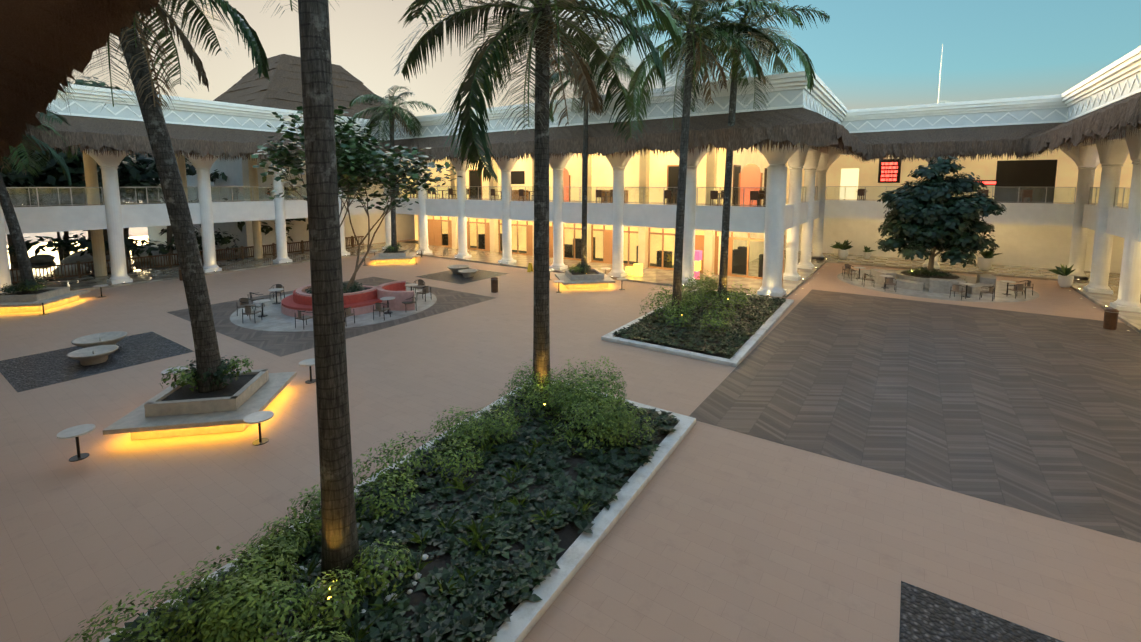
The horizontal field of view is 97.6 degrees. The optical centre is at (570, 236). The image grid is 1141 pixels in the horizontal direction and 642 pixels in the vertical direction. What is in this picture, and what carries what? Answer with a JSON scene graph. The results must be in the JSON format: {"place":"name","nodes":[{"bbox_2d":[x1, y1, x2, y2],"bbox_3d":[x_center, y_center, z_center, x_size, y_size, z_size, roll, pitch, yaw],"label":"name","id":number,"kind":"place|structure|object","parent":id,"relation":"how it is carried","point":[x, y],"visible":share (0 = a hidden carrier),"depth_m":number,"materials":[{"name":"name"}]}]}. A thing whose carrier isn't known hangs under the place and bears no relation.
{"place":"outdoors","nodes":[
{"label":"outdoors","id":0,"kind":"place"},
{"bbox_2d":[7,236,350,284],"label":"pond water","id":1,"kind":"structure","parent":0,"point":[60,257],"depth_m":39.55,"materials":[{"name":"grey liquid"}]},
{"bbox_2d":[10,245,266,276],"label":"pond boulders","id":2,"kind":"object","parent":1,"relation":"on","point":[74,257],"visible":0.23,"depth_m":38.25,"materials":[{"name":"stone"}]},
{"bbox_2d":[147,153,414,256],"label":"wall","id":3,"kind":"structure","parent":0,"point":[236,171],"depth_m":44.66,"materials":[{"name":"beige paint"}]},
{"bbox_2d":[145,54,397,157],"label":"thatched roof","id":4,"kind":"structure","parent":3,"relation":"on","point":[281,88],"depth_m":51.96,"materials":[{"name":"wicker"}]},
{"bbox_2d":[13,249,626,438],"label":"side table tops","id":5,"kind":"object","parent":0,"point":[251,418],"visible":0.85,"depth_m":11.76,"materials":[{"name":"white stone"}]},
{"bbox_2d":[253,283,417,302],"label":"cafe table tops","id":6,"kind":"object","parent":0,"point":[280,289],"visible":0.79,"depth_m":23.79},
{"bbox_2d":[251,106,461,292],"bbox_3d":[-10.704,-1.604,24.846,9.240,9.261,7.297,4,7,34],"label":"sea grape","id":7,"kind":"object","parent":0,"point":[365,157],"depth_m":23.57,"materials":[{"name":"green plant"}]},
{"bbox_2d":[0,0,829,586],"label":"palm","id":8,"kind":"object","parent":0,"point":[340,544],"depth_m":12.98,"materials":[{"name":"brown plant"}]},
{"bbox_2d":[0,5,765,174],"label":"dead palm fronds","id":9,"kind":"object","parent":8,"relation":"attached to","point":[584,81],"visible":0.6,"depth_m":12.89,"materials":[{"name":"brown plant"}]},
{"bbox_2d":[178,294,782,641],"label":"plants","id":10,"kind":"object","parent":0,"point":[569,534],"depth_m":9.23,"materials":[{"name":"green plant"}]},
{"bbox_2d":[256,519,427,641],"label":"river stones","id":11,"kind":"object","parent":10,"relation":"on","point":[415,577],"visible":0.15,"depth_m":7.51,"materials":[{"name":"grey stone"}]},
{"bbox_2d":[19,245,756,641],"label":"shrub foliage","id":12,"kind":"object","parent":10,"relation":"on","point":[227,609],"visible":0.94,"depth_m":8.09,"materials":[{"name":"green plant"}]},
{"bbox_2d":[0,242,951,641],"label":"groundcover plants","id":13,"kind":"object","parent":10,"relation":"on","point":[436,616],"visible":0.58,"depth_m":9.00,"materials":[{"name":"green plant"}]},
{"bbox_2d":[0,198,1140,641],"bbox_3d":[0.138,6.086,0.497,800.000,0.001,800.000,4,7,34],"label":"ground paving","id":14,"kind":"structure","parent":0,"point":[718,534],"depth_m":9.71,"materials":[{"name":"beige concrete"}]},
{"bbox_2d":[0,332,193,391],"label":"pebble bed","id":15,"kind":"object","parent":14,"relation":"on","point":[28,372],"depth_m":17.16,"materials":[{"name":"grey gravel"}]},
{"bbox_2d":[66,264,477,365],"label":"stone bowls","id":16,"kind":"object","parent":15,"relation":"on","point":[98,348],"visible":1,"depth_m":17.77,"materials":[{"name":"stone"}]},
{"bbox_2d":[0,76,308,266],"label":"jungle","id":17,"kind":"object","parent":14,"relation":"on","point":[136,170],"depth_m":38.26,"materials":[{"name":"green plant"}]},
{"bbox_2d":[10,236,363,282],"bbox_3d":[-30.193,1.903,34.801,0.140,1.150,34.870,4,7,34],"label":"wooden balustrade","id":18,"kind":"object","parent":14,"relation":"on","point":[242,251],"visible":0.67,"depth_m":35.81,"materials":[{"name":"wood"}]},
{"bbox_2d":[12,197,382,290],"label":"floor slab","id":19,"kind":"structure","parent":14,"relation":"on","point":[137,277],"depth_m":33.98,"materials":[{"name":"concrete"}]},
{"bbox_2d":[83,151,262,276],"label":"cream wing columns","id":20,"kind":"structure","parent":19,"relation":"on","point":[97,235],"depth_m":32.56,"materials":[{"name":"paint"}]},
{"bbox_2d":[0,84,384,292],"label":"colonnade","id":21,"kind":"object","parent":19,"relation":"on","point":[113,216],"visible":0.46,"depth_m":31.50,"materials":[{"name":"paint"}]},
{"bbox_2d":[6,186,306,206],"bbox_3d":[-26.382,-2.656,32.105,0.050,1.080,23.280,4,7,34],"label":"wing railing","id":22,"kind":"object","parent":21,"relation":"attached to","point":[138,195],"depth_m":30.70,"materials":[{"name":"metal"}]},
{"bbox_2d":[8,186,354,204],"bbox_3d":[-29.807,-2.862,34.065,0.050,1.080,34.820,4,7,34],"label":"wing rail","id":23,"kind":"object","parent":21,"relation":"attached to","point":[40,189],"depth_m":34.40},
{"bbox_2d":[14,113,380,161],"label":"thatched roof","id":24,"kind":"structure","parent":21,"relation":"attached to","point":[114,136],"depth_m":28.74,"materials":[{"name":"brown wicker"}]},
{"bbox_2d":[46,98,381,138],"bbox_3d":[-25.791,-7.413,29.918,0.150,0.800,33.300,4,7,34],"label":"wing cornice band","id":25,"kind":"object","parent":21,"relation":"attached to","point":[171,117],"visible":0.33,"depth_m":31.24,"materials":[{"name":"white paint"}]},
{"bbox_2d":[0,250,615,439],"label":"planter bench","id":26,"kind":"object","parent":14,"relation":"on","point":[157,417],"visible":0.88,"depth_m":12.53,"materials":[{"name":"concrete"}]},
{"bbox_2d":[2,251,598,400],"bbox_3d":[-12.585,2.679,27.367,23.432,0.240,22.732,4,7,34],"label":"planter","id":27,"kind":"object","parent":26,"relation":"in","point":[232,388],"depth_m":13.21,"materials":[{"name":"grey concrete"}]},
{"bbox_2d":[167,277,494,356],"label":"paving","id":28,"kind":"structure","parent":14,"relation":"on","point":[279,343],"depth_m":21.97,"materials":[{"name":"grey stone"}]},
{"bbox_2d":[230,287,436,331],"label":"circular patio","id":29,"kind":"structure","parent":28,"relation":"on","point":[276,319],"depth_m":22.94,"materials":[{"name":"grey concrete"}]},
{"bbox_2d":[237,279,430,327],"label":"cafe chair frames","id":30,"kind":"structure","parent":29,"relation":"on","point":[255,306],"depth_m":22.66,"materials":[{"name":"black metal"}]},
{"bbox_2d":[237,280,430,319],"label":"cafe chair seats","id":31,"kind":"object","parent":30,"relation":"on","point":[248,311],"visible":0.81,"depth_m":23.38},
{"bbox_2d":[258,286,414,316],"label":"cafe table legs","id":32,"kind":"object","parent":29,"relation":"on","point":[276,302],"visible":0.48,"depth_m":23.68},
{"bbox_2d":[281,280,414,316],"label":"bench walls","id":33,"kind":"structure","parent":29,"relation":"on","point":[396,304],"depth_m":24.15,"materials":[{"name":"red paint"}]},
{"bbox_2d":[281,282,405,310],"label":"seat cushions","id":34,"kind":"object","parent":33,"relation":"on","point":[295,301],"visible":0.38,"depth_m":23.82,"materials":[{"name":"red fabric"}]},
{"bbox_2d":[39,251,624,461],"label":"side table posts","id":35,"kind":"object","parent":14,"relation":"on","point":[81,456],"visible":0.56,"depth_m":11.85,"materials":[{"name":"metal"}]},
{"bbox_2d":[99,289,793,641],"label":"planter kerbs","id":36,"kind":"structure","parent":14,"relation":"on","point":[526,616],"depth_m":9.38,"materials":[{"name":"concrete"}]},
{"bbox_2d":[416,268,507,283],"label":"paving","id":37,"kind":"structure","parent":14,"relation":"on","point":[448,276],"depth_m":33.13,"materials":[{"name":"grey stone"}]},
{"bbox_2d":[527,263,533,271],"bbox_3d":[-2.810,2.159,34.900,0.300,0.620,0.360,4,7,34],"label":"caution sign","id":38,"kind":"object","parent":14,"relation":"on","point":[530,268],"visible":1,"depth_m":34.85,"materials":[{"name":"yellow plastic"}]},
{"bbox_2d":[354,197,770,296],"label":"walkway floor","id":39,"kind":"structure","parent":14,"relation":"on","point":[656,276],"depth_m":38.30,"materials":[{"name":"beige tile"}]},
{"bbox_2d":[626,261,700,276],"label":"yellow sign cubes","id":40,"kind":"object","parent":39,"relation":"on","point":[636,269],"visible":0.76,"depth_m":32.47,"materials":[{"name":"orange"}]},
{"bbox_2d":[694,250,701,278],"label":"pink sign cubes","id":41,"kind":"object","parent":39,"relation":"on","point":[698,255],"visible":0.36,"depth_m":30.95,"materials":[{"name":"red"}]},
{"bbox_2d":[366,71,809,296],"bbox_3d":[-5.037,-3.813,39.098,44.100,11.380,5.800,4,7,34],"label":"colonnade","id":42,"kind":"object","parent":14,"relation":"on","point":[768,220],"visible":0.58,"depth_m":31.77,"materials":[{"name":"white paint"}]},
{"bbox_2d":[402,148,720,275],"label":"cream pillars","id":43,"kind":"structure","parent":42,"relation":"attached to","point":[711,181],"depth_m":35.49,"materials":[{"name":"beige paint"}]},
{"bbox_2d":[399,148,725,203],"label":"upper wall","id":44,"kind":"structure","parent":42,"relation":"attached to","point":[602,174],"depth_m":37.27,"materials":[{"name":"beige paint"}]},
{"bbox_2d":[563,163,760,203],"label":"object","id":45,"kind":"object","parent":44,"relation":"in","point":[750,174],"visible":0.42,"depth_m":31.50,"materials":[{"name":"orange paint"}]},
{"bbox_2d":[396,188,765,206],"bbox_3d":[-2.163,-3.067,37.067,31.885,0.900,2.126,4,7,34],"label":"furniture","id":46,"kind":"object","parent":42,"relation":"on","point":[755,195],"visible":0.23,"depth_m":31.54,"materials":[{"name":"brown wood"}]},
{"bbox_2d":[401,186,765,206],"bbox_3d":[-2.764,-3.113,36.459,32.980,1.080,0.050,4,7,34],"label":"wing railing","id":47,"kind":"object","parent":42,"relation":"on","point":[719,204],"depth_m":32.12,"materials":[{"name":"metal"}]},
{"bbox_2d":[382,89,802,138],"bbox_3d":[-4.420,-7.983,35.340,38.450,0.800,0.150,4,7,34],"label":"decorative frieze","id":48,"kind":"object","parent":42,"relation":"attached to","point":[778,100],"visible":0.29,"depth_m":28.77,"materials":[{"name":"white paint"}]},
{"bbox_2d":[428,165,784,280],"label":"windows","id":49,"kind":"structure","parent":42,"relation":"on","point":[434,232],"depth_m":38.17,"materials":[{"name":"glass"}]},
{"bbox_2d":[378,107,837,162],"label":"thatched roof","id":50,"kind":"structure","parent":42,"relation":"attached to","point":[786,127],"depth_m":27.08,"materials":[{"name":"brown wicker"}]},
{"bbox_2d":[178,266,1118,329],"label":"litter bins","id":51,"kind":"object","parent":14,"relation":"on","point":[1110,321],"visible":0.62,"depth_m":21.11,"materials":[{"name":"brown wood"}]},
{"bbox_2d":[703,198,825,297],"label":"gallery floor","id":52,"kind":"structure","parent":14,"relation":"on","point":[791,286],"depth_m":31.46,"materials":[{"name":"stone"}]},
{"bbox_2d":[783,72,847,280],"bbox_3d":[16.271,-3.522,36.334,5.800,11.380,25.300,4,7,34],"label":"white wing","id":53,"kind":"object","parent":52,"relation":"on","point":[812,161],"visible":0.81,"depth_m":33.38,"materials":[{"name":"white paint"}]},
{"bbox_2d":[801,186,817,201],"bbox_3d":[16.755,-3.005,35.426,0.050,1.080,9.613,4,7,34],"label":"railing","id":54,"kind":"object","parent":53,"relation":"on","point":[805,194],"depth_m":35.12,"materials":[{"name":"metal"}]},
{"bbox_2d":[803,89,840,121],"bbox_3d":[16.888,-7.692,32.576,0.150,0.800,19.650,4,7,34],"label":"decorative frieze","id":55,"kind":"object","parent":53,"relation":"attached to","point":[815,100],"visible":0.14,"depth_m":27.26,"materials":[{"name":"white paint"}]},
{"bbox_2d":[828,119,867,162],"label":"thatched roof","id":56,"kind":"structure","parent":53,"relation":"attached to","point":[852,144],"depth_m":26.21,"materials":[{"name":"brown wicker"}]},
{"bbox_2d":[689,289,1140,542],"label":"paving","id":57,"kind":"structure","parent":14,"relation":"on","point":[1038,414],"depth_m":14.15,"materials":[{"name":"grey wood"}]},
{"bbox_2d":[785,250,1044,268],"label":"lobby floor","id":58,"kind":"structure","parent":14,"relation":"on","point":[946,261],"depth_m":39.78,"materials":[{"name":"stone"}]},
{"bbox_2d":[837,270,1038,301],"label":"circular patio","id":59,"kind":"structure","parent":14,"relation":"on","point":[1001,287],"depth_m":28.23,"materials":[{"name":"beige concrete"}]},
{"bbox_2d":[869,269,996,294],"bbox_3d":[21.734,2.589,30.228,6.298,0.740,4.899,4,7,34],"label":"stone seat","id":60,"kind":"object","parent":59,"relation":"on","point":[936,285],"visible":0.75,"depth_m":28.75,"materials":[{"name":"grey stone"}]},
{"bbox_2d":[856,269,1011,297],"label":"table bases","id":61,"kind":"object","parent":59,"relation":"on","point":[962,296],"visible":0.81,"depth_m":27.75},
{"bbox_2d":[842,264,1032,300],"bbox_3d":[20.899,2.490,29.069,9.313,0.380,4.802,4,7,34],"label":"chairs","id":62,"kind":"object","parent":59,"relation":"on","point":[889,281],"visible":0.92,"depth_m":27.11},
{"bbox_2d":[820,199,1073,280],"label":"floor","id":63,"kind":"structure","parent":14,"relation":"on","point":[1022,272],"depth_m":36.19,"materials":[{"name":"stone"}]},
{"bbox_2d":[833,248,1073,287],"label":"plant pots","id":64,"kind":"object","parent":63,"relation":"on","point":[1063,281],"visible":0.88,"depth_m":34.73,"materials":[{"name":"white"}]},
{"bbox_2d":[830,240,1075,275],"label":"potted plants","id":65,"kind":"object","parent":64,"relation":"on","point":[1062,270],"visible":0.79,"depth_m":34.66,"materials":[{"name":"green plant"}]},
{"bbox_2d":[824,94,1099,280],"bbox_3d":[26.575,-3.513,36.246,22.900,11.380,5.800,4,7,34],"label":"white wing","id":66,"kind":"object","parent":63,"relation":"on","point":[1051,214],"visible":0.4,"depth_m":32.64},
{"bbox_2d":[938,44,949,102],"bbox_3d":[29.447,-11.502,39.400,0.950,7.150,0.400,4,7,34],"label":"antenna mast","id":67,"kind":"object","parent":66,"relation":"on","point":[940,79],"visible":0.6,"depth_m":39.40,"materials":[{"name":"silver metal"}]},
{"bbox_2d":[856,189,1033,202],"bbox_3d":[26.592,-2.975,36.197,10.269,0.900,2.043,4,7,34],"label":"furniture","id":68,"kind":"object","parent":66,"relation":"on","point":[1027,194],"visible":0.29,"depth_m":33.98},
{"bbox_2d":[825,186,1075,203],"bbox_3d":[26.043,-3.014,35.519,14.180,1.080,0.050,4,7,34],"label":"wing railing","id":69,"kind":"object","parent":66,"relation":"on","point":[966,194],"depth_m":33.69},
{"bbox_2d":[837,122,1065,162],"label":"thatched roof","id":70,"kind":"structure","parent":66,"relation":"attached to","point":[973,142],"depth_m":32.46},
{"bbox_2d":[841,107,1068,130],"bbox_3d":[25.232,-7.824,33.823,12.500,0.800,0.150,4,7,34],"label":"decorative frieze","id":71,"kind":"object","parent":66,"relation":"attached to","point":[996,116],"visible":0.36,"depth_m":33.21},
{"bbox_2d":[784,218,1124,272],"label":"wall","id":72,"kind":"structure","parent":14,"relation":"on","point":[1040,246],"depth_m":36.52,"materials":[{"name":"white paint"}]},
{"bbox_2d":[899,581,1063,641],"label":"pebble bed","id":73,"kind":"object","parent":14,"relation":"on","point":[927,616],"visible":1,"depth_m":6.95,"materials":[{"name":"grey gravel"}]},
{"bbox_2d":[1045,203,1140,333],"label":"floor","id":74,"kind":"structure","parent":14,"relation":"on","point":[1131,319],"depth_m":26.67,"materials":[{"name":"beige tile"}]},
{"bbox_2d":[1061,46,1140,311],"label":"colonnade","id":75,"kind":"object","parent":74,"relation":"on","point":[1105,220],"visible":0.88,"depth_m":25.80,"materials":[{"name":"paint"}]},
{"bbox_2d":[1015,92,1140,161],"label":"thatched roof","id":76,"kind":"structure","parent":75,"relation":"attached to","point":[1111,120],"depth_m":19.59,"materials":[{"name":"brown wicker"}]},
{"bbox_2d":[1067,71,1140,119],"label":"decorative frieze","id":77,"kind":"object","parent":75,"relation":"attached to","point":[1126,90],"depth_m":23.94,"materials":[{"name":"white paint"}]},
{"bbox_2d":[1088,187,1128,207],"bbox_3d":[18.809,-0.503,11.624,0.050,1.080,46.780,4,7,34],"label":"wing railing","id":78,"kind":"object","parent":75,"relation":"on","point":[1114,196],"depth_m":26.86,"materials":[{"name":"brown metal"}]},
{"bbox_2d":[414,215,733,264],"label":"interior wall","id":79,"kind":"structure","parent":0,"point":[655,240],"depth_m":40.57,"materials":[{"name":"beige paint"}]},
{"bbox_2d":[404,166,763,276],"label":"dark wing openings","id":80,"kind":"object","parent":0,"point":[517,177],"visible":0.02,"depth_m":38.94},
{"bbox_2d":[67,0,1140,153],"label":"sky","id":81,"kind":"structure","parent":0,"point":[868,53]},
{"bbox_2d":[718,145,769,274],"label":"wing walls","id":82,"kind":"structure","parent":0,"point":[744,157],"depth_m":37.09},
{"bbox_2d":[732,165,766,202],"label":"door frames","id":83,"kind":"structure","parent":82,"relation":"in","point":[740,172],"depth_m":33.83,"materials":[{"name":"wood"}]},
{"bbox_2d":[733,166,766,202],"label":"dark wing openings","id":84,"kind":"object","parent":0,"point":[736,176],"visible":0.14,"depth_m":34.39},
{"bbox_2d":[901,271,958,278],"bbox_3d":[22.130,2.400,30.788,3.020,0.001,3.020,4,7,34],"label":"plants","id":85,"kind":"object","parent":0,"point":[937,276],"depth_m":30.45,"materials":[{"name":"green plant"}]},
{"bbox_2d":[875,156,1005,275],"bbox_3d":[22.322,-1.187,30.296,6.272,7.356,5.689,4,7,34],"label":"dense tree","id":86,"kind":"object","parent":85,"relation":"in","point":[923,215],"depth_m":29.17,"materials":[{"name":"green plant"}]},
{"bbox_2d":[854,267,1015,285],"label":"table tops","id":87,"kind":"object","parent":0,"point":[1005,281],"visible":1,"depth_m":27.70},
{"bbox_2d":[785,149,1132,202],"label":"back wing walls","id":88,"kind":"structure","parent":0,"point":[1066,171],"depth_m":37.20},
{"bbox_2d":[840,168,858,198],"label":"lit doorway","id":89,"kind":"structure","parent":88,"relation":"in","point":[849,177],"depth_m":41.84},
{"bbox_2d":[881,162,995,183],"bbox_3d":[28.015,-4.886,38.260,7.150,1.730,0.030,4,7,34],"label":"sign","id":90,"kind":"object","parent":88,"relation":"attached to","point":[896,171],"visible":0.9,"depth_m":39.84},
{"bbox_2d":[878,159,1057,201],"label":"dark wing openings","id":91,"kind":"object","parent":88,"relation":"in","point":[1030,174],"visible":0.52,"depth_m":35.78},
{"bbox_3d":[-15.923,0.536,4.273,58.600,10.250,13.000,4,7,34],"label":"building wall","id":92,"kind":"object","parent":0,"visible":0},
{"bbox_2d":[0,0,191,176],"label":"thatched roof","id":93,"kind":"structure","parent":92,"relation":"on","point":[47,47],"depth_m":6.16,"materials":[{"name":"brown wicker"}]}
]}

